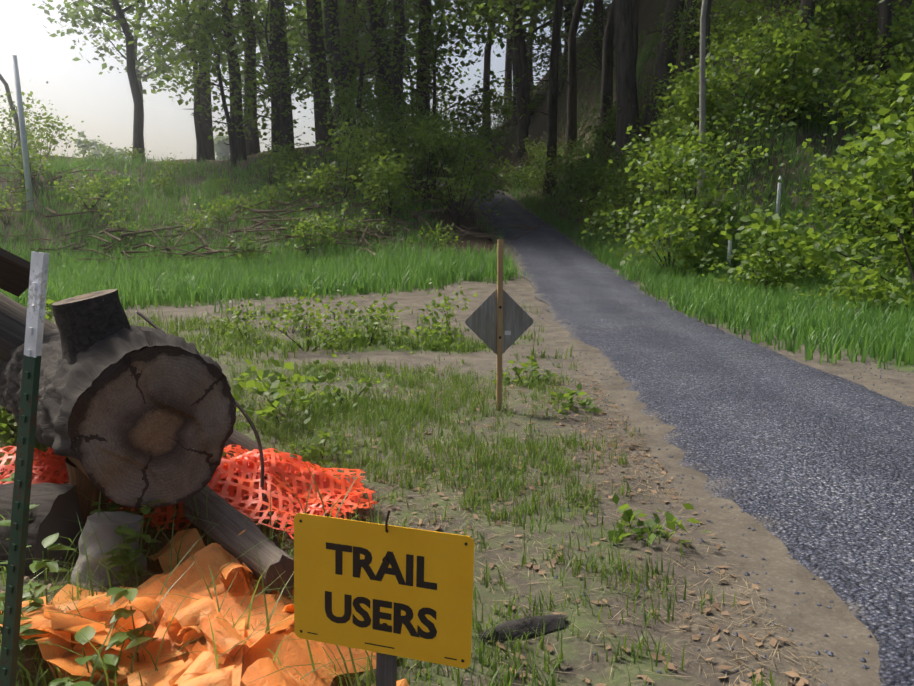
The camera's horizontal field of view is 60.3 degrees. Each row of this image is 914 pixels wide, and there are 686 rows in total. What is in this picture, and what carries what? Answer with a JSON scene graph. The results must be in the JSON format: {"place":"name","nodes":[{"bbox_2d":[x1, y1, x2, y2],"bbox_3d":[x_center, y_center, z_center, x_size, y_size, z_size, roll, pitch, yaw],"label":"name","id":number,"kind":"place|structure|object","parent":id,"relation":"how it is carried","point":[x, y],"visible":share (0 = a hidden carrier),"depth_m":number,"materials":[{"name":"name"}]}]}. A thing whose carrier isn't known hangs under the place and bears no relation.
{"place":"outdoors","nodes":[
{"label":"outdoors","id":0,"kind":"place"},
{"bbox_2d":[0,145,534,315],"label":"grass field","id":1,"kind":"structure","parent":0,"point":[183,284],"depth_m":25.70,"materials":[{"name":"plant"}]},
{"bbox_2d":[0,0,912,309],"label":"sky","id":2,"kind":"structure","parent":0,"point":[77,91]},
{"bbox_2d":[0,0,913,685],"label":"ground","id":3,"kind":"structure","parent":0,"point":[784,578],"depth_m":4.79,"materials":[{"name":"soil"}]},
{"bbox_2d":[12,55,33,209],"bbox_3d":[-16.268,-7.623,29.559,0.420,6.107,0.240,0,8,1],"label":"old pole","id":4,"kind":"object","parent":3,"relation":"on","point":[26,165],"depth_m":29.47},
{"bbox_2d":[0,251,49,685],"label":"fence post","id":5,"kind":"object","parent":3,"relation":"on","point":[36,303],"visible":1,"depth_m":1.96,"materials":[{"name":"metal"}]},
{"bbox_2d":[0,79,69,155],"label":"shrub","id":6,"kind":"object","parent":3,"relation":"on","point":[2,135],"depth_m":39.75,"materials":[{"name":"green plant"}]},
{"bbox_2d":[0,483,108,576],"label":"log pile","id":7,"kind":"object","parent":3,"relation":"on","point":[54,502],"visible":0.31,"depth_m":3.53,"materials":[{"name":"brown wood"}]},
{"bbox_2d":[31,114,83,154],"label":"shrub","id":8,"kind":"object","parent":3,"relation":"on","point":[52,126],"depth_m":42.15,"materials":[{"name":"green plant"}]},
{"bbox_2d":[39,168,146,211],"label":"shrub","id":9,"kind":"object","parent":3,"relation":"on","point":[88,194],"depth_m":30.11,"materials":[{"name":"green plant"}]},
{"bbox_2d":[32,0,170,161],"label":"tree","id":10,"kind":"object","parent":3,"relation":"on","point":[119,18],"depth_m":40.83,"materials":[{"name":"green plant"}]},
{"bbox_2d":[71,511,146,587],"bbox_3d":[-1.523,0.916,3.446,0.334,0.333,0.334,4,9,28],"label":"pale block","id":11,"kind":"object","parent":3,"relation":"on","point":[105,531],"depth_m":3.35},
{"bbox_2d":[0,289,235,525],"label":"log","id":12,"kind":"object","parent":3,"relation":"on","point":[150,417],"visible":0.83,"depth_m":3.30,"materials":[{"name":"brown wood"}]},
{"bbox_2d":[0,292,264,457],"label":"log pile","id":13,"kind":"object","parent":3,"relation":"on","point":[13,314],"visible":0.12,"depth_m":4.95,"materials":[{"name":"brown wood"}]},
{"bbox_2d":[0,248,30,296],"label":"pile plank","id":14,"kind":"object","parent":13,"relation":"on","point":[14,274],"visible":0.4,"depth_m":4.82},
{"bbox_2d":[1,207,268,260],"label":"brush pile","id":15,"kind":"object","parent":3,"relation":"on","point":[108,229],"depth_m":28.11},
{"bbox_2d":[37,0,244,133],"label":"tree","id":16,"kind":"object","parent":3,"relation":"on","point":[153,73],"depth_m":75.62,"materials":[{"name":"green plant"}]},
{"bbox_2d":[72,226,295,263],"bbox_3d":[-9.351,-3.284,27.733,7.650,1.709,4.408,0,8,1],"label":"brush pile","id":17,"kind":"object","parent":3,"relation":"on","point":[212,251],"depth_m":26.99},
{"bbox_2d":[0,445,377,538],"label":"safety fence netting","id":18,"kind":"object","parent":3,"relation":"on","point":[234,482],"visible":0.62,"depth_m":4.07,"materials":[{"name":"plastic"}]},
{"bbox_2d":[140,0,251,160],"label":"tree","id":19,"kind":"object","parent":3,"relation":"on","point":[240,145],"depth_m":39.54,"materials":[{"name":"brown plant"}]},
{"bbox_2d":[0,528,408,685],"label":"tarp","id":20,"kind":"object","parent":3,"relation":"on","point":[194,668],"visible":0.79,"depth_m":2.64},
{"bbox_2d":[0,461,409,685],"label":"weeds","id":21,"kind":"object","parent":3,"relation":"on","point":[86,634],"visible":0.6,"depth_m":2.77,"materials":[{"name":"green plant"}]},
{"bbox_2d":[110,0,303,161],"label":"tree","id":22,"kind":"object","parent":3,"relation":"on","point":[199,139],"depth_m":41.99,"materials":[{"name":"green plant"}]},
{"bbox_2d":[136,311,278,546],"bbox_3d":[-1.275,0.400,4.192,1.425,1.064,0.208,8,11,44],"label":"bent twig","id":23,"kind":"object","parent":3,"relation":"on","point":[239,407],"visible":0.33,"depth_m":4.06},
{"bbox_2d":[109,0,328,166],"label":"tree","id":24,"kind":"object","parent":3,"relation":"on","point":[198,32],"depth_m":36.39,"materials":[{"name":"green plant"}]},
{"bbox_2d":[174,485,293,598],"bbox_3d":[-1.053,0.821,3.550,0.172,0.208,1.558,-5,10,-34],"label":"log","id":25,"kind":"object","parent":3,"relation":"on","point":[228,529],"visible":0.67,"depth_m":3.23,"materials":[{"name":"wood"}]},
{"bbox_2d":[153,0,323,155],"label":"tree","id":26,"kind":"object","parent":3,"relation":"on","point":[254,146],"depth_m":47.45,"materials":[{"name":"brown plant"}]},
{"bbox_2d":[201,294,285,340],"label":"weeds","id":27,"kind":"object","parent":3,"relation":"on","point":[238,314],"visible":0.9,"depth_m":10.63,"materials":[{"name":"green plant"}]},
{"bbox_2d":[188,0,300,159],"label":"tree","id":28,"kind":"object","parent":3,"relation":"on","point":[206,129],"depth_m":46.58,"materials":[{"name":"brown plant"}]},
{"bbox_2d":[173,0,355,157],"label":"tree","id":29,"kind":"object","parent":3,"relation":"on","point":[281,98],"depth_m":36.58,"materials":[{"name":"green plant"}]},
{"bbox_2d":[120,184,435,248],"bbox_3d":[-6.606,-4.957,29.238,11.141,2.810,4.818,-2,8,-17],"label":"brush pile","id":30,"kind":"object","parent":3,"relation":"on","point":[261,212],"depth_m":29.26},
{"bbox_2d":[254,0,304,156],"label":"tree","id":31,"kind":"object","parent":3,"relation":"on","point":[275,57],"depth_m":38.28,"materials":[{"name":"brown plant"}]},
{"bbox_2d":[232,358,336,427],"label":"weeds","id":32,"kind":"object","parent":3,"relation":"on","point":[278,399],"visible":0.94,"depth_m":6.20,"materials":[{"name":"green plant"}]},
{"bbox_2d":[232,285,362,357],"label":"weeds","id":33,"kind":"object","parent":3,"relation":"on","point":[299,320],"visible":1,"depth_m":9.75,"materials":[{"name":"green plant"}]},
{"bbox_2d":[23,297,573,360],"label":"grass","id":34,"kind":"structure","parent":3,"relation":"on","point":[228,345],"depth_m":10.51,"materials":[{"name":"plant"}]},
{"bbox_2d":[267,201,334,257],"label":"shrub","id":35,"kind":"object","parent":3,"relation":"on","point":[304,229],"depth_m":25.71,"materials":[{"name":"green plant"}]},
{"bbox_2d":[275,417,352,467],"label":"weeds","id":36,"kind":"object","parent":3,"relation":"on","point":[313,455],"visible":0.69,"depth_m":5.11,"materials":[{"name":"green plant"}]},
{"bbox_2d":[299,0,337,147],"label":"tree","id":37,"kind":"object","parent":3,"relation":"on","point":[316,16],"depth_m":41.13,"materials":[{"name":"brown plant"}]},
{"bbox_2d":[287,193,370,246],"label":"shrub","id":38,"kind":"object","parent":3,"relation":"on","point":[334,227],"depth_m":26.41,"materials":[{"name":"green plant"}]},
{"bbox_2d":[318,0,354,152],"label":"tree","id":39,"kind":"object","parent":3,"relation":"on","point":[330,46],"depth_m":37.21,"materials":[{"name":"brown plant"}]},
{"bbox_2d":[287,110,407,201],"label":"shrub","id":40,"kind":"object","parent":3,"relation":"on","point":[323,180],"depth_m":29.69,"materials":[{"name":"green plant"}]},
{"bbox_2d":[302,354,403,414],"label":"weeds","id":41,"kind":"object","parent":3,"relation":"on","point":[352,382],"visible":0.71,"depth_m":6.85,"materials":[{"name":"green plant"}]},
{"bbox_2d":[318,67,394,156],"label":"shrub","id":42,"kind":"object","parent":3,"relation":"on","point":[370,90],"depth_m":35.62,"materials":[{"name":"green plant"}]},
{"bbox_2d":[298,0,415,122],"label":"tree","id":43,"kind":"object","parent":3,"relation":"on","point":[348,46],"depth_m":42.95,"materials":[{"name":"green plant"}]},
{"bbox_2d":[305,80,420,175],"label":"shrub","id":44,"kind":"object","parent":3,"relation":"on","point":[358,112],"depth_m":33.01,"materials":[{"name":"green plant"}]},
{"bbox_2d":[303,106,422,188],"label":"shrub","id":45,"kind":"object","parent":3,"relation":"on","point":[371,146],"depth_m":30.75,"materials":[{"name":"green plant"}]},
{"bbox_2d":[314,285,413,350],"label":"weeds","id":46,"kind":"object","parent":3,"relation":"on","point":[371,310],"visible":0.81,"depth_m":10.28,"materials":[{"name":"green plant"}]},
{"bbox_2d":[322,0,415,172],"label":"tree","id":47,"kind":"object","parent":3,"relation":"on","point":[397,80],"depth_m":35.63,"materials":[{"name":"brown plant"}]},
{"bbox_2d":[277,0,473,147],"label":"tree","id":48,"kind":"object","parent":3,"relation":"on","point":[371,38],"depth_m":34.31,"materials":[{"name":"green plant"}]},
{"bbox_2d":[286,205,466,256],"bbox_3d":[-2.578,-3.828,26.510,6.355,1.785,3.718,4,9,25],"label":"brush pile","id":49,"kind":"object","parent":3,"relation":"on","point":[349,232],"depth_m":26.61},
{"bbox_2d":[367,0,393,152],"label":"tree","id":50,"kind":"object","parent":3,"relation":"on","point":[376,24],"depth_m":39.75,"materials":[{"name":"brown plant"}]},
{"bbox_2d":[294,510,473,685],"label":"trail sign","id":51,"kind":"object","parent":3,"relation":"on","point":[387,594],"visible":1,"depth_m":1.47,"materials":[{"name":"painted metal"},{"name":"weathered wood"}]},
{"bbox_2d":[341,142,434,220],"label":"shrub","id":52,"kind":"object","parent":3,"relation":"on","point":[382,175],"depth_m":28.03,"materials":[{"name":"green plant"}]},
{"bbox_2d":[0,350,780,685],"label":"grass","id":53,"kind":"structure","parent":3,"relation":"on","point":[366,414],"depth_m":5.03,"materials":[{"name":"plant"}]},
{"bbox_2d":[360,75,456,169],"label":"shrub","id":54,"kind":"object","parent":3,"relation":"on","point":[405,113],"depth_m":35.59,"materials":[{"name":"green plant"}]},
{"bbox_2d":[0,353,829,685],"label":"dead leaves","id":55,"kind":"object","parent":3,"relation":"on","point":[716,629],"visible":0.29,"depth_m":3.85,"materials":[{"name":"brown plant"}]},
{"bbox_2d":[407,0,431,178],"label":"tree","id":56,"kind":"object","parent":3,"relation":"on","point":[428,3],"depth_m":42.32,"materials":[{"name":"brown plant"}]},
{"bbox_2d":[377,316,469,353],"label":"weeds","id":57,"kind":"object","parent":3,"relation":"on","point":[450,330],"visible":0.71,"depth_m":10.09,"materials":[{"name":"green plant"}]},
{"bbox_2d":[357,0,490,154],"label":"tree","id":58,"kind":"object","parent":3,"relation":"on","point":[443,92],"depth_m":47.56,"materials":[{"name":"green plant"}]},
{"bbox_2d":[304,202,543,242],"bbox_3d":[-1.125,-4.362,28.531,8.917,1.553,3.270,-2,8,-13],"label":"brush pile","id":59,"kind":"object","parent":3,"relation":"on","point":[418,217],"depth_m":28.51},
{"bbox_2d":[378,101,475,202],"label":"shrub","id":60,"kind":"object","parent":3,"relation":"on","point":[427,125],"depth_m":32.37,"materials":[{"name":"green plant"}]},
{"bbox_2d":[391,127,481,203],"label":"shrub","id":61,"kind":"object","parent":3,"relation":"on","point":[438,169],"depth_m":33.63,"materials":[{"name":"green plant"}]},
{"bbox_2d":[410,279,477,344],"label":"weeds","id":62,"kind":"object","parent":3,"relation":"on","point":[443,306],"visible":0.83,"depth_m":10.84,"materials":[{"name":"green plant"}]},
{"bbox_2d":[355,0,560,196],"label":"tree","id":63,"kind":"object","parent":3,"relation":"on","point":[438,41],"depth_m":37.21,"materials":[{"name":"green plant"}]},
{"bbox_2d":[407,112,520,226],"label":"shrub","id":64,"kind":"object","parent":3,"relation":"on","point":[466,186],"depth_m":30.23,"materials":[{"name":"green plant"}]},
{"bbox_2d":[440,0,553,139],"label":"tree","id":65,"kind":"object","parent":3,"relation":"on","point":[487,53],"depth_m":63.61,"materials":[{"name":"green plant"}]},
{"bbox_2d":[465,240,532,410],"bbox_3d":[0.353,0.012,6.507,0.568,1.720,0.053,-1,8,-5],"label":"diamond sign","id":66,"kind":"object","parent":3,"relation":"on","point":[499,321],"visible":0.98,"depth_m":6.50,"materials":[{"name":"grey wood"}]},
{"bbox_2d":[497,0,525,145],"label":"tree","id":67,"kind":"object","parent":3,"relation":"on","point":[519,85],"depth_m":55.94,"materials":[{"name":"brown plant"}]},
{"bbox_2d":[414,0,610,126],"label":"tree","id":68,"kind":"object","parent":3,"relation":"on","point":[438,3],"depth_m":59.36,"materials":[{"name":"green plant"}]},
{"bbox_2d":[478,614,568,642],"bbox_3d":[0.251,1.052,2.938,0.378,0.050,0.110,-3,8,-19],"label":"bark scrap","id":69,"kind":"object","parent":3,"relation":"on","point":[520,626],"visible":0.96,"depth_m":2.91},
{"bbox_2d":[491,353,557,385],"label":"weeds","id":70,"kind":"object","parent":3,"relation":"on","point":[534,364],"visible":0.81,"depth_m":7.78,"materials":[{"name":"green plant"}]},
{"bbox_2d":[440,0,609,158],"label":"tree","id":71,"kind":"object","parent":3,"relation":"on","point":[509,5],"depth_m":56.06,"materials":[{"name":"green plant"}]},
{"bbox_2d":[512,145,577,198],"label":"shrub","id":72,"kind":"object","parent":3,"relation":"on","point":[548,179],"depth_m":42.25,"materials":[{"name":"green plant"}]},
{"bbox_2d":[526,0,567,194],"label":"tree","id":73,"kind":"object","parent":3,"relation":"on","point":[552,108],"depth_m":43.50,"materials":[{"name":"brown plant"}]},
{"bbox_2d":[474,0,640,174],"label":"tree","id":74,"kind":"object","parent":3,"relation":"on","point":[627,112],"depth_m":32.49,"materials":[{"name":"brown plant"}]},
{"bbox_2d":[545,0,583,156],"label":"tree","id":75,"kind":"object","parent":3,"relation":"on","point":[571,106],"depth_m":47.96,"materials":[{"name":"brown plant"}]},
{"bbox_2d":[547,382,602,413],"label":"weeds","id":76,"kind":"object","parent":3,"relation":"on","point":[570,394],"visible":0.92,"depth_m":6.56,"materials":[{"name":"green plant"}]},
{"bbox_2d":[546,9,614,77],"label":"foliage","id":77,"kind":"object","parent":3,"relation":"on","point":[594,50],"depth_m":51.04,"materials":[{"name":"green plant"}]},
{"bbox_2d":[553,145,608,212],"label":"shrub","id":78,"kind":"object","parent":3,"relation":"on","point":[581,183],"depth_m":33.80,"materials":[{"name":"green plant"}]},
{"bbox_2d":[595,0,614,131],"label":"tree","id":79,"kind":"object","parent":3,"relation":"on","point":[607,60],"depth_m":43.81,"materials":[{"name":"brown plant"}]},
{"bbox_2d":[584,194,654,244],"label":"shrub","id":80,"kind":"object","parent":3,"relation":"on","point":[604,221],"depth_m":24.95,"materials":[{"name":"green plant"}]},
{"bbox_2d":[579,182,664,235],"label":"shrub","id":81,"kind":"object","parent":3,"relation":"on","point":[620,206],"depth_m":25.89,"materials":[{"name":"green plant"}]},
{"bbox_2d":[382,2,896,286],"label":"ground undergrowth","id":82,"kind":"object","parent":3,"relation":"on","point":[560,223],"depth_m":24.05,"materials":[{"name":"plant"}]},
{"bbox_2d":[608,494,709,543],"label":"weeds","id":83,"kind":"object","parent":3,"relation":"on","point":[628,515],"visible":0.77,"depth_m":3.81,"materials":[{"name":"green plant"}]},
{"bbox_2d":[640,0,683,128],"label":"tree","id":84,"kind":"object","parent":3,"relation":"on","point":[662,62],"depth_m":32.53,"materials":[{"name":"brown plant"}]},
{"bbox_2d":[580,153,745,252],"bbox_3d":[5.659,-3.817,21.535,4.684,2.657,4.397,0,8,1],"label":"shrub","id":85,"kind":"object","parent":3,"relation":"on","point":[630,220],"depth_m":22.03,"materials":[{"name":"green plant"}]},
{"bbox_2d":[596,180,746,274],"bbox_3d":[5.330,-2.806,19.545,2.844,2.393,3.336,-7,11,-43],"label":"shrub","id":86,"kind":"object","parent":3,"relation":"on","point":[679,219],"depth_m":19.31,"materials":[{"name":"green plant"}]},
{"bbox_2d":[438,183,913,685],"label":"paved path","id":87,"kind":"structure","parent":3,"relation":"on","point":[812,468],"depth_m":5.92,"materials":[{"name":"asphalt"}]},
{"bbox_2d":[586,102,790,237],"bbox_3d":[5.898,-4.485,20.861,4.568,3.501,4.977,-6,10,-35],"label":"shrub","id":88,"kind":"object","parent":3,"relation":"on","point":[678,169],"depth_m":20.48,"materials":[{"name":"green plant"}]},
{"bbox_2d":[468,251,913,685],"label":"loose gravel stones","id":89,"kind":"object","parent":3,"relation":"on","point":[830,653],"visible":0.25,"depth_m":4.89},
{"bbox_2d":[631,51,756,163],"bbox_3d":[7.236,-7.090,24.190,3.624,3.280,3.950,0,8,1],"label":"shrub","id":90,"kind":"object","parent":3,"relation":"on","point":[681,97],"depth_m":23.80,"materials":[{"name":"green plant"}]},
{"bbox_2d":[655,211,745,277],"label":"shrub","id":91,"kind":"object","parent":3,"relation":"on","point":[681,250],"depth_m":18.96,"materials":[{"name":"green plant"}]},
{"bbox_2d":[697,0,707,195],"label":"tree","id":92,"kind":"object","parent":3,"relation":"on","point":[702,112],"depth_m":22.16,"materials":[{"name":"grey plant"}]},
{"bbox_2d":[658,9,759,67],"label":"shrub","id":93,"kind":"object","parent":3,"relation":"on","point":[686,40],"depth_m":30.81,"materials":[{"name":"green plant"}]},
{"bbox_2d":[684,99,787,170],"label":"shrub","id":94,"kind":"object","parent":3,"relation":"on","point":[743,126],"depth_m":22.17,"materials":[{"name":"green plant"}]},
{"bbox_2d":[670,6,822,107],"bbox_3d":[9.000,-8.920,24.979,4.025,3.119,3.916,0,8,1],"label":"shrub","id":95,"kind":"object","parent":3,"relation":"on","point":[729,43],"depth_m":24.70,"materials":[{"name":"green plant"}]},
{"bbox_2d":[725,245,804,291],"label":"shrub","id":96,"kind":"object","parent":3,"relation":"on","point":[752,276],"depth_m":16.71,"materials":[{"name":"green plant"}]},
{"bbox_2d":[709,0,827,50],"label":"foliage","id":97,"kind":"object","parent":3,"relation":"on","point":[741,13],"depth_m":27.70,"materials":[{"name":"green plant"}]},
{"bbox_2d":[746,70,824,132],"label":"shrub","id":98,"kind":"object","parent":3,"relation":"on","point":[800,108],"depth_m":22.81,"materials":[{"name":"green plant"}]},
{"bbox_2d":[708,197,882,284],"bbox_3d":[7.285,-2.167,17.330,3.579,2.028,3.378,0,8,1],"label":"shrub","id":99,"kind":"object","parent":3,"relation":"on","point":[764,242],"depth_m":17.02,"materials":[{"name":"green plant"}]},
{"bbox_2d":[716,1,878,119],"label":"shrub","id":100,"kind":"object","parent":3,"relation":"on","point":[761,44],"depth_m":23.16,"materials":[{"name":"green plant"}]},
{"bbox_2d":[723,3,872,123],"bbox_3d":[9.812,-7.985,22.968,3.982,3.285,4.451,2,8,16],"label":"shrub","id":101,"kind":"object","parent":3,"relation":"on","point":[808,81],"depth_m":22.48,"materials":[{"name":"green plant"}]},
{"bbox_2d":[754,0,878,56],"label":"shrub","id":102,"kind":"object","parent":3,"relation":"on","point":[832,10],"depth_m":25.29,"materials":[{"name":"green plant"}]},
{"bbox_2d":[745,73,913,292],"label":"shrub","id":103,"kind":"object","parent":3,"relation":"on","point":[882,168],"depth_m":15.61,"materials":[{"name":"green plant"}]},
{"bbox_2d":[788,133,908,224],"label":"shrub","id":104,"kind":"object","parent":3,"relation":"on","point":[826,165],"depth_m":20.06,"materials":[{"name":"green plant"}]},
{"bbox_2d":[787,9,913,162],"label":"shrub","id":105,"kind":"object","parent":3,"relation":"on","point":[891,76],"depth_m":21.36,"materials":[{"name":"green plant"}]},
{"bbox_2d":[798,97,913,276],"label":"shrub","id":106,"kind":"object","parent":3,"relation":"on","point":[895,210],"depth_m":16.17,"materials":[{"name":"green plant"}]},
{"bbox_2d":[807,257,908,315],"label":"shrub","id":107,"kind":"object","parent":3,"relation":"on","point":[880,296],"visible":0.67,"depth_m":13.08,"materials":[{"name":"green plant"}]},
{"bbox_2d":[804,0,913,62],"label":"shrub","id":108,"kind":"object","parent":3,"relation":"on","point":[854,12],"depth_m":24.94,"materials":[{"name":"green plant"}]},
{"bbox_2d":[812,1,913,83],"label":"shrub","id":109,"kind":"object","parent":3,"relation":"on","point":[902,33],"depth_m":23.83,"materials":[{"name":"green plant"}]},
{"bbox_2d":[817,127,913,258],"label":"shrub","id":110,"kind":"object","parent":3,"relation":"on","point":[873,218],"depth_m":18.68,"materials":[{"name":"green plant"}]},
{"bbox_2d":[823,65,913,171],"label":"shrub","id":111,"kind":"object","parent":3,"relation":"on","point":[876,105],"depth_m":20.55,"materials":[{"name":"green plant"}]},
{"bbox_2d":[873,0,891,85],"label":"tree","id":112,"kind":"object","parent":3,"relation":"on","point":[885,12],"depth_m":23.91,"materials":[{"name":"brown plant"}]},
{"bbox_2d":[525,28,583,97],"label":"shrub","id":113,"kind":"object","parent":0,"point":[540,64],"depth_m":56.86,"materials":[{"name":"green plant"}]},
{"bbox_2d":[574,13,913,370],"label":"grass","id":114,"kind":"structure","parent":0,"point":[740,308],"depth_m":14.60,"materials":[{"name":"plant"}]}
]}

